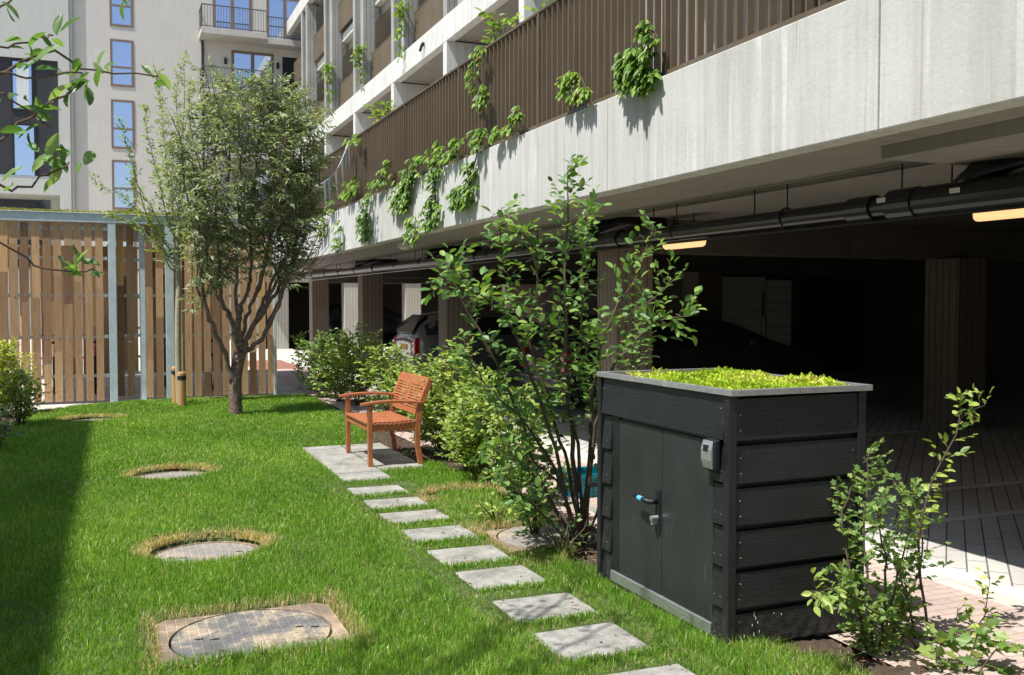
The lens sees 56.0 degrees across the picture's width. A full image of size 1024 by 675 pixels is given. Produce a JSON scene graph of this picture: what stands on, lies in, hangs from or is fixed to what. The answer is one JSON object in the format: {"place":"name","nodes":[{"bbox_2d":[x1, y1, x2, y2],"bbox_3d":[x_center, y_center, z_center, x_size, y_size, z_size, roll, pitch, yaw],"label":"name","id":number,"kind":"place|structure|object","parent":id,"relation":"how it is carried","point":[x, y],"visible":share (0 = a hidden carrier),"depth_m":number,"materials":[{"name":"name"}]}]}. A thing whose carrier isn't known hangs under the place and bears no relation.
{"place":"outdoors","nodes":[
{"label":"outdoors","id":0,"kind":"place"},
{"bbox_2d":[0,413,33,431],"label":"side bed","id":1,"kind":"object","parent":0,"point":[8,416],"visible":0.04,"depth_m":13.45,"materials":[{"name":"soil"}]},
{"bbox_2d":[0,336,37,411],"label":"bed shrub","id":2,"kind":"object","parent":1,"relation":"on","point":[11,359],"visible":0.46,"depth_m":13.92,"materials":[{"name":"green plant"}]},
{"bbox_2d":[0,0,170,277],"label":"apple tree","id":3,"kind":"object","parent":1,"relation":"on","point":[52,143],"visible":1,"depth_m":1.84,"materials":[{"name":"green plant"}]},
{"bbox_2d":[0,0,74,335],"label":"apartment block","id":4,"kind":"structure","parent":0,"point":[37,16],"depth_m":46.27,"materials":[{"name":"paint"}]},
{"bbox_2d":[10,59,33,110],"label":"window","id":5,"kind":"structure","parent":4,"relation":"in","point":[20,86],"depth_m":46.00,"materials":[{"name":"blue glass"}]},
{"bbox_2d":[12,123,36,175],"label":"window","id":6,"kind":"structure","parent":4,"relation":"in","point":[23,155],"depth_m":46.13,"materials":[{"name":"blue glass"}]},
{"bbox_2d":[0,199,49,267],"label":"window","id":7,"kind":"structure","parent":4,"relation":"in","point":[17,203],"depth_m":47.55,"materials":[{"name":"grey glass"}]},
{"bbox_2d":[1,403,89,413],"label":"paved strip","id":8,"kind":"object","parent":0,"point":[44,407],"depth_m":14.98,"materials":[{"name":"concrete"}]},
{"bbox_2d":[9,337,308,404],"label":"pavement","id":9,"kind":"structure","parent":0,"point":[284,388],"depth_m":17.90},
{"bbox_2d":[83,334,108,393],"bbox_3d":[-7.605,0.470,17.580,0.568,1.040,1.744,-1,2,-23],"label":"bicycle","id":10,"kind":"object","parent":9,"relation":"on","point":[95,370],"visible":0.68,"depth_m":17.23,"materials":[{"name":"metal"}]},
{"bbox_2d":[0,206,276,403],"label":"bike shelter","id":11,"kind":"object","parent":9,"relation":"on","point":[112,295],"visible":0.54,"depth_m":15.93,"materials":[{"name":"brown wood"}]},
{"bbox_2d":[248,360,300,369],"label":"red path","id":12,"kind":"structure","parent":0,"point":[281,364],"depth_m":25.02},
{"bbox_2d":[230,340,392,360],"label":"courtyard","id":13,"kind":"structure","parent":0,"point":[283,354],"depth_m":30.37,"materials":[{"name":"concrete"}]},
{"bbox_2d":[72,0,323,333],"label":"end apartment block","id":14,"kind":"structure","parent":13,"relation":"on","point":[251,36],"depth_m":48.32,"materials":[{"name":"white paint"}]},
{"bbox_2d":[109,0,132,27],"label":"window","id":15,"kind":"structure","parent":14,"relation":"in","point":[116,19],"depth_m":47.69,"materials":[{"name":"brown glass"}]},
{"bbox_2d":[110,39,133,87],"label":"window","id":16,"kind":"structure","parent":14,"relation":"in","point":[121,51],"depth_m":47.79,"materials":[{"name":"blue glass"}]},
{"bbox_2d":[111,99,134,149],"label":"window","id":17,"kind":"structure","parent":14,"relation":"in","point":[124,109],"depth_m":47.89,"materials":[{"name":"glass"}]},
{"bbox_2d":[112,160,135,209],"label":"window","id":18,"kind":"structure","parent":14,"relation":"in","point":[119,171],"depth_m":47.97,"materials":[{"name":"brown glass"}]},
{"bbox_2d":[213,0,251,31],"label":"window","id":19,"kind":"structure","parent":14,"relation":"in","point":[235,3],"depth_m":49.73,"materials":[{"name":"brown glass"}]},
{"bbox_2d":[232,111,270,153],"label":"window","id":20,"kind":"structure","parent":14,"relation":"in","point":[243,116],"depth_m":50.26,"materials":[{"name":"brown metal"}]},
{"bbox_2d":[231,50,273,94],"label":"window","id":21,"kind":"structure","parent":14,"relation":"in","point":[241,59],"depth_m":50.17,"materials":[{"name":"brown glass"}]},
{"bbox_2d":[232,169,274,212],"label":"window","id":22,"kind":"structure","parent":14,"relation":"in","point":[232,169],"depth_m":50.51,"materials":[{"name":"brown glass"}]},
{"bbox_2d":[266,0,300,40],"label":"window","id":23,"kind":"structure","parent":14,"relation":"in","point":[275,8],"depth_m":50.64,"materials":[{"name":"glass"}]},
{"bbox_2d":[282,57,298,96],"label":"door","id":24,"kind":"structure","parent":14,"relation":"in","point":[287,62],"depth_m":50.90,"materials":[{"name":"black metal"}]},
{"bbox_2d":[229,257,501,348],"bbox_3d":[-2.899,-1.506,41.479,17.553,3.310,13.100,-1,2,-23],"label":"garage row","id":25,"kind":"object","parent":13,"relation":"on","point":[403,300],"visible":0.07,"depth_m":38.36,"materials":[{"name":"concrete"}]},
{"bbox_2d":[0,393,894,674],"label":"grass","id":26,"kind":"structure","parent":0,"point":[134,427],"depth_m":5.92,"materials":[{"name":"green plant"}]},
{"bbox_2d":[0,406,23,446],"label":"bed shrub","id":27,"kind":"object","parent":26,"relation":"on","point":[4,414],"visible":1,"depth_m":10.45,"materials":[{"name":"green plant"}]},
{"bbox_2d":[0,366,55,424],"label":"bed shrub","id":28,"kind":"object","parent":26,"relation":"on","point":[14,396],"visible":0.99,"depth_m":12.63,"materials":[{"name":"green plant"}]},
{"bbox_2d":[89,50,199,403],"bbox_3d":[-5.625,-1.708,14.951,1.753,5.675,0.964,-1,2,-23],"label":"slim young tree","id":29,"kind":"object","parent":26,"relation":"on","point":[175,258],"visible":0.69,"depth_m":15.03,"materials":[{"name":"green plant"}]},
{"bbox_2d":[135,471,201,479],"bbox_3d":[-3.233,1.372,9.129,0.710,0.086,0.710,-1,2,-23],"label":"manhole cover","id":30,"kind":"object","parent":26,"relation":"on","point":[175,474],"visible":0.14,"depth_m":9.31,"materials":[{"name":"concrete"}]},
{"bbox_2d":[171,366,175,402],"bbox_3d":[-5.338,0.779,15.301,0.134,0.632,0.287,-1,2,-23],"label":"tree stake","id":31,"kind":"object","parent":26,"relation":"on","point":[173,386],"visible":0.46,"depth_m":15.31,"materials":[{"name":"brown wood"}]},
{"bbox_2d":[177,372,185,405],"bbox_3d":[-5.166,0.817,15.046,0.134,0.573,0.317,-1,2,-23],"label":"tree stake","id":32,"kind":"object","parent":26,"relation":"on","point":[181,377],"visible":0.9,"depth_m":14.91,"materials":[{"name":"brown wood"}]},
{"bbox_2d":[151,541,259,562],"bbox_3d":[-2.005,1.472,6.327,0.730,0.086,0.730,-1,2,-23],"label":"manhole cover","id":33,"kind":"object","parent":26,"relation":"on","point":[202,550],"visible":0.3,"depth_m":6.45,"materials":[{"name":"concrete"}]},
{"bbox_2d":[149,55,346,415],"bbox_3d":[-3.698,-1.393,13.801,2.831,5.106,2.027,-1,2,-23],"label":"multi stem tree","id":34,"kind":"object","parent":26,"relation":"on","point":[291,232],"visible":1,"depth_m":13.76,"materials":[{"name":"green plant"}]},
{"bbox_2d":[155,603,352,665],"bbox_3d":[-1.272,1.511,4.715,0.880,0.123,0.776,-1,2,-23],"label":"manhole cover","id":35,"kind":"object","parent":26,"relation":"on","point":[245,630],"visible":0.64,"depth_m":4.77,"materials":[{"name":"concrete"}]},
{"bbox_2d":[302,443,425,480],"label":"patio","id":36,"kind":"structure","parent":26,"relation":"on","point":[349,468],"depth_m":9.83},
{"bbox_2d":[339,372,432,466],"bbox_3d":[-1.320,0.821,9.957,0.734,0.856,1.036,-1,2,-23],"label":"garden chair","id":37,"kind":"object","parent":36,"relation":"on","point":[370,421],"visible":1,"depth_m":9.73,"materials":[{"name":"brown wood"}]},
{"bbox_2d":[347,485,406,495],"bbox_3d":[-1.139,1.343,8.238,0.468,0.068,0.436,-1,2,-23],"label":"stepping stone","id":38,"kind":"object","parent":26,"relation":"on","point":[382,489],"visible":0.46,"depth_m":8.29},
{"bbox_2d":[364,497,428,508],"bbox_3d":[-0.924,1.361,7.721,0.470,0.068,0.430,-1,2,-23],"label":"stepping stone","id":39,"kind":"object","parent":26,"relation":"on","point":[379,503],"visible":0.47,"depth_m":7.75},
{"bbox_2d":[380,509,449,524],"bbox_3d":[-0.717,1.379,7.230,0.469,0.068,0.445,-1,2,-23],"label":"stepping stone","id":40,"kind":"object","parent":26,"relation":"on","point":[398,517],"visible":0.53,"depth_m":7.27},
{"bbox_2d":[401,525,478,541],"bbox_3d":[-0.495,1.398,6.698,0.458,0.068,0.444,-1,2,-23],"label":"stepping stone","id":41,"kind":"object","parent":26,"relation":"on","point":[431,533],"visible":0.53,"depth_m":6.74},
{"bbox_2d":[428,545,510,565],"bbox_3d":[-0.262,1.418,6.128,0.458,0.068,0.442,-1,2,-23],"label":"stepping stone","id":42,"kind":"object","parent":26,"relation":"on","point":[471,553],"visible":0.55,"depth_m":6.17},
{"bbox_2d":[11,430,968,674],"bbox_3d":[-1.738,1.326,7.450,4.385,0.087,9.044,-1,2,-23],"label":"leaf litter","id":43,"kind":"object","parent":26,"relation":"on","point":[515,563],"visible":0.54,"depth_m":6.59,"materials":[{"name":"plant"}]},
{"bbox_2d":[469,492,522,520],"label":"bed shrub","id":44,"kind":"object","parent":26,"relation":"on","point":[494,506],"visible":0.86,"depth_m":7.08,"materials":[{"name":"green plant"}]},
{"bbox_2d":[455,565,543,591],"bbox_3d":[-0.061,1.436,5.628,0.454,0.068,0.441,-1,2,-23],"label":"stepping stone","id":45,"kind":"object","parent":26,"relation":"on","point":[490,577],"visible":0.56,"depth_m":5.65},
{"bbox_2d":[494,592,596,624],"bbox_3d":[0.181,1.456,5.079,0.458,0.068,0.427,-1,2,-23],"label":"stepping stone","id":46,"kind":"object","parent":26,"relation":"on","point":[529,608],"visible":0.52,"depth_m":5.09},
{"bbox_2d":[532,508,592,555],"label":"bed shrub","id":47,"kind":"object","parent":26,"relation":"on","point":[558,541],"visible":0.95,"depth_m":6.19,"materials":[{"name":"green plant"}]},
{"bbox_2d":[532,622,651,660],"bbox_3d":[0.378,1.474,4.569,0.459,0.068,0.447,-1,2,-23],"label":"stepping stone","id":48,"kind":"object","parent":26,"relation":"on","point":[571,641],"visible":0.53,"depth_m":4.58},
{"bbox_2d":[608,664,695,674],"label":"stepping stone","id":49,"kind":"object","parent":26,"relation":"on","point":[673,669],"visible":1,"depth_m":4.20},
{"bbox_2d":[502,284,544,325],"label":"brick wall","id":50,"kind":"structure","parent":0,"point":[529,306],"depth_m":32.12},
{"bbox_2d":[309,393,952,674],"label":"planting bed","id":51,"kind":"object","parent":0,"point":[871,663],"visible":0.12,"depth_m":4.66,"materials":[{"name":"soil"}]},
{"bbox_2d":[287,328,355,397],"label":"bed shrub","id":52,"kind":"object","parent":51,"relation":"on","point":[319,339],"visible":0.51,"depth_m":16.51,"materials":[{"name":"green plant"}]},
{"bbox_2d":[307,329,370,400],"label":"bed shrub","id":53,"kind":"object","parent":51,"relation":"on","point":[339,387],"visible":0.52,"depth_m":15.76,"materials":[{"name":"green plant"}]},
{"bbox_2d":[369,361,434,430],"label":"bed shrub","id":54,"kind":"object","parent":51,"relation":"on","point":[388,381],"visible":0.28,"depth_m":12.14,"materials":[{"name":"green plant"}]},
{"bbox_2d":[394,357,454,439],"bbox_3d":[-1.010,0.724,11.372,0.706,0.989,0.834,-1,2,-23],"label":"bed shrub","id":55,"kind":"object","parent":51,"relation":"on","point":[410,415],"visible":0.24,"depth_m":11.36,"materials":[{"name":"green plant"}]},
{"bbox_2d":[407,385,460,450],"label":"bed shrub","id":56,"kind":"object","parent":51,"relation":"on","point":[428,423],"visible":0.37,"depth_m":10.48,"materials":[{"name":"green plant"}]},
{"bbox_2d":[414,338,483,461],"bbox_3d":[-0.605,0.641,9.897,0.711,1.263,0.846,0,2,8],"label":"bed shrub","id":57,"kind":"object","parent":51,"relation":"on","point":[438,370],"visible":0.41,"depth_m":9.83,"materials":[{"name":"green plant"}]},
{"bbox_2d":[426,399,494,471],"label":"bed shrub","id":58,"kind":"object","parent":51,"relation":"on","point":[443,446],"visible":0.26,"depth_m":9.10,"materials":[{"name":"green plant"}]},
{"bbox_2d":[440,362,516,480],"bbox_3d":[-0.264,0.760,8.693,0.883,1.111,0.959,-1,2,-23],"label":"bed shrub","id":59,"kind":"object","parent":51,"relation":"on","point":[468,440],"visible":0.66,"depth_m":8.62,"materials":[{"name":"green plant"}]},
{"bbox_2d":[477,382,553,498],"bbox_3d":[0.074,0.849,7.790,0.775,0.997,0.764,-1,2,-23],"label":"bed shrub","id":60,"kind":"object","parent":51,"relation":"on","point":[501,423],"visible":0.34,"depth_m":7.74,"materials":[{"name":"green plant"}]},
{"bbox_2d":[491,433,582,533],"bbox_3d":[0.193,1.022,6.714,0.702,0.728,0.621,0,2,-8],"label":"bed shrub","id":61,"kind":"object","parent":51,"relation":"on","point":[521,485],"visible":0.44,"depth_m":6.73,"materials":[{"name":"green plant"}]},
{"bbox_2d":[485,523,596,551],"bbox_3d":[0.232,1.440,6.702,0.720,0.123,0.686,-1,2,-23],"label":"manhole cover","id":62,"kind":"object","parent":51,"relation":"on","point":[517,542],"visible":0.41,"depth_m":6.65,"materials":[{"name":"concrete"}]},
{"bbox_2d":[419,154,706,547],"bbox_3d":[0.304,0.122,6.348,2.174,2.691,1.357,-1,2,-23],"label":"serviceberry shrub","id":63,"kind":"object","parent":51,"relation":"on","point":[544,404],"visible":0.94,"depth_m":6.32,"materials":[{"name":"green plant"}]},
{"bbox_2d":[596,366,872,648],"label":"garden shed","id":64,"kind":"structure","parent":51,"relation":"on","point":[716,514],"depth_m":4.67,"materials":[{"name":"wood"}]},
{"bbox_2d":[619,420,664,594],"bbox_3d":[0.669,0.902,5.208,0.098,0.865,0.458,-1,2,-23],"label":"door","id":65,"kind":"structure","parent":64,"relation":"in","point":[640,445],"depth_m":5.20,"materials":[{"name":"paint"}]},
{"bbox_2d":[662,430,716,620],"bbox_3d":[0.880,0.917,4.796,0.025,0.865,0.456,-1,2,-23],"label":"door","id":66,"kind":"structure","parent":64,"relation":"in","point":[688,487],"depth_m":4.79,"materials":[{"name":"paint"}]},
{"bbox_2d":[817,438,954,657],"bbox_3d":[1.674,1.058,4.506,0.814,1.188,0.532,-2,3,-40],"label":"field maple bush","id":67,"kind":"object","parent":51,"relation":"on","point":[901,602],"visible":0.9,"depth_m":4.49,"materials":[{"name":"green plant"}]},
{"bbox_2d":[801,383,1004,648],"bbox_3d":[1.853,0.967,4.424,1.598,1.489,0.292,-1,2,-34],"label":"cherry sapling","id":68,"kind":"object","parent":51,"relation":"on","point":[825,602],"visible":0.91,"depth_m":4.50,"materials":[{"name":"green plant"}]},
{"bbox_2d":[900,608,1023,674],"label":"leafy plant","id":69,"kind":"object","parent":51,"relation":"on","point":[945,640],"visible":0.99,"depth_m":4.25,"materials":[{"name":"green plant"}]},
{"bbox_2d":[266,368,1023,674],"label":"brick path","id":70,"kind":"structure","parent":0,"point":[943,601],"depth_m":5.00,"materials":[{"name":"brick"}]},
{"bbox_2d":[290,330,311,388],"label":"bed shrub","id":71,"kind":"object","parent":70,"relation":"on","point":[297,365],"visible":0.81,"depth_m":18.07,"materials":[{"name":"green plant"}]},
{"bbox_2d":[318,320,396,404],"bbox_3d":[-2.440,0.405,15.165,0.986,1.359,1.441,-2,3,-45],"label":"bed shrub","id":72,"kind":"object","parent":70,"relation":"on","point":[360,387],"visible":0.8,"depth_m":15.15,"materials":[{"name":"green plant"}]},
{"bbox_2d":[354,339,422,409],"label":"bed shrub","id":73,"kind":"object","parent":70,"relation":"on","point":[393,352],"visible":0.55,"depth_m":13.93,"materials":[{"name":"green plant"}]},
{"bbox_2d":[557,466,596,497],"bbox_3d":[0.645,1.224,8.175,0.446,0.198,0.346,-1,2,-23],"label":"teal crate","id":74,"kind":"object","parent":70,"relation":"on","point":[593,492],"visible":0.14,"depth_m":8.02,"materials":[{"name":"plastic"}]},
{"bbox_2d":[282,360,1023,611],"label":"parking apron","id":75,"kind":"object","parent":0,"point":[977,591],"visible":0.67,"depth_m":5.53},
{"bbox_2d":[290,359,1023,600],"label":"edge line","id":76,"kind":"object","parent":75,"relation":"on","point":[1000,588],"visible":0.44,"depth_m":5.74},
{"bbox_2d":[297,358,1023,589],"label":"parking floor","id":77,"kind":"structure","parent":0,"point":[993,547],"depth_m":9.73,"materials":[{"name":"grey concrete"}]},
{"bbox_2d":[329,304,401,343],"bbox_3d":[-5.590,-0.543,37.959,4.445,1.616,1.944,-1,2,-23],"label":"parked car","id":78,"kind":"object","parent":77,"relation":"on","point":[392,320],"visible":0.18,"depth_m":37.30,"materials":[{"name":"black paint"}]},
{"bbox_2d":[392,310,549,378],"bbox_3d":[-0.380,0.152,20.322,4.045,1.485,1.866,-1,2,-23],"label":"parked car","id":79,"kind":"object","parent":77,"relation":"on","point":[416,334],"visible":0.31,"depth_m":19.41,"materials":[{"name":"silver metal"}]},
{"bbox_2d":[259,0,1023,428],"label":"parking deck","id":80,"kind":"structure","parent":77,"relation":"on","point":[833,102],"depth_m":9.54,"materials":[{"name":"concrete"}]},
{"bbox_2d":[321,142,349,207],"bbox_3d":[-2.678,-2.546,14.747,0.028,1.479,3.247,0,2,-3],"label":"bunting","id":81,"kind":"object","parent":80,"relation":"attached to","point":[329,178],"visible":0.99,"depth_m":14.63},
{"bbox_2d":[330,220,342,254],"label":"climbing vine","id":82,"kind":"object","parent":80,"relation":"attached to","point":[336,246],"visible":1,"depth_m":17.17,"materials":[{"name":"green plant"}]},
{"bbox_2d":[324,176,359,214],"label":"climbing vine","id":83,"kind":"object","parent":80,"relation":"attached to","point":[347,195],"visible":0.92,"depth_m":16.27,"materials":[{"name":"green plant"}]},
{"bbox_2d":[354,193,371,244],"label":"climbing vine","id":84,"kind":"object","parent":80,"relation":"attached to","point":[363,220],"visible":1,"depth_m":15.30,"materials":[{"name":"green plant"}]},
{"bbox_2d":[362,99,395,122],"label":"deck plant","id":85,"kind":"object","parent":80,"relation":"on","point":[377,115],"visible":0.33,"depth_m":16.00,"materials":[{"name":"green plant"}]},
{"bbox_2d":[366,159,394,194],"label":"climbing vine","id":86,"kind":"object","parent":80,"relation":"attached to","point":[384,173],"visible":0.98,"depth_m":14.26,"materials":[{"name":"green plant"}]},
{"bbox_2d":[387,154,423,216],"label":"climbing vine","id":87,"kind":"object","parent":80,"relation":"attached to","point":[407,180],"visible":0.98,"depth_m":13.18,"materials":[{"name":"green plant"}]},
{"bbox_2d":[400,216,420,248],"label":"climbing vine","id":88,"kind":"object","parent":80,"relation":"attached to","point":[412,230],"visible":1,"depth_m":12.91,"materials":[{"name":"green plant"}]},
{"bbox_2d":[417,162,442,233],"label":"climbing vine","id":89,"kind":"object","parent":80,"relation":"attached to","point":[431,174],"visible":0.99,"depth_m":12.11,"materials":[{"name":"green plant"}]},
{"bbox_2d":[416,137,467,166],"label":"climbing vine","id":90,"kind":"object","parent":80,"relation":"attached to","point":[450,152],"visible":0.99,"depth_m":11.71,"materials":[{"name":"green plant"}]},
{"bbox_2d":[445,128,488,213],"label":"climbing vine","id":91,"kind":"object","parent":80,"relation":"attached to","point":[460,195],"visible":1,"depth_m":10.81,"materials":[{"name":"green plant"}]},
{"bbox_2d":[464,46,492,114],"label":"climbing vine","id":92,"kind":"object","parent":80,"relation":"attached to","point":[480,102],"visible":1,"depth_m":10.51,"materials":[{"name":"green plant"}]},
{"bbox_2d":[474,7,526,43],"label":"deck plant","id":93,"kind":"object","parent":80,"relation":"on","point":[491,24],"visible":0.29,"depth_m":11.24,"materials":[{"name":"green plant"}]},
{"bbox_2d":[488,106,526,144],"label":"climbing vine","id":94,"kind":"object","parent":80,"relation":"attached to","point":[504,129],"visible":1,"depth_m":9.73,"materials":[{"name":"green plant"}]},
{"bbox_2d":[287,0,831,283],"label":"gallery flats","id":95,"kind":"structure","parent":80,"relation":"on","point":[442,38],"depth_m":34.40,"materials":[{"name":"concrete"}]},
{"bbox_2d":[321,60,335,103],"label":"hanging plant","id":96,"kind":"object","parent":95,"relation":"hanging from","point":[327,68],"visible":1,"depth_m":40.09,"materials":[{"name":"green plant"}]},
{"bbox_2d":[349,41,368,91],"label":"hanging plant","id":97,"kind":"object","parent":95,"relation":"hanging from","point":[358,52],"visible":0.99,"depth_m":35.11,"materials":[{"name":"green plant"}]},
{"bbox_2d":[392,0,412,62],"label":"hanging plant","id":98,"kind":"object","parent":95,"relation":"hanging from","point":[400,13],"visible":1,"depth_m":30.05,"materials":[{"name":"green plant"}]},
{"bbox_2d":[554,70,592,106],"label":"climbing vine","id":99,"kind":"object","parent":80,"relation":"attached to","point":[568,78],"visible":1,"depth_m":8.36,"materials":[{"name":"green plant"}]},
{"bbox_2d":[610,19,661,99],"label":"climbing vine","id":100,"kind":"object","parent":80,"relation":"attached to","point":[634,75],"visible":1,"depth_m":7.28,"materials":[{"name":"green plant"}]},
{"bbox_2d":[305,157,1023,280],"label":"drain pipe","id":101,"kind":"object","parent":80,"relation":"hanging from","point":[985,186],"visible":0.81,"depth_m":7.31,"materials":[{"name":"black metal"}]},
{"bbox_2d":[663,213,706,249],"bbox_3d":[1.859,-1.149,10.415,0.160,0.364,0.680,-1,2,-23],"label":"tube lamp","id":102,"kind":"object","parent":80,"relation":"hanging from","point":[685,245],"visible":0.41,"depth_m":10.30,"materials":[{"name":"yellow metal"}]},
{"bbox_2d":[722,277,791,345],"bbox_3d":[5.535,-0.273,21.832,1.950,2.188,0.113,-1,2,-23],"label":"garage door","id":103,"kind":"structure","parent":80,"relation":"in","point":[748,294],"depth_m":21.84,"materials":[{"name":"metal"}]},
{"bbox_2d":[972,208,1023,220],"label":"tube lamp","id":104,"kind":"object","parent":80,"relation":"hanging from","point":[1000,215],"visible":0.61,"depth_m":8.73,"materials":[{"name":"yellow plastic"}]},
{"bbox_2d":[519,314,821,403],"bbox_3d":[2.612,0.349,15.396,4.795,1.444,1.924,-1,2,-23],"label":"parked car","id":105,"kind":"object","parent":77,"relation":"on","point":[721,343],"visible":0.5,"depth_m":14.74,"materials":[{"name":"grey paint"}]},
{"bbox_2d":[865,509,1023,529],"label":"parking line","id":106,"kind":"object","parent":77,"relation":"on","point":[959,518],"depth_m":7.26,"materials":[{"name":"paint"}]},
{"bbox_2d":[867,480,1023,497],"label":"parking line","id":107,"kind":"object","parent":77,"relation":"on","point":[969,486],"visible":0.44,"depth_m":8.44,"materials":[{"name":"paint"}]},
{"label":"ground","id":108,"kind":"structure","parent":0,"visible":0},
{"bbox_2d":[327,395,596,512],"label":"kerb","id":109,"kind":"structure","parent":108,"relation":"on","point":[592,508],"depth_m":8.64,"materials":[{"name":"concrete"}]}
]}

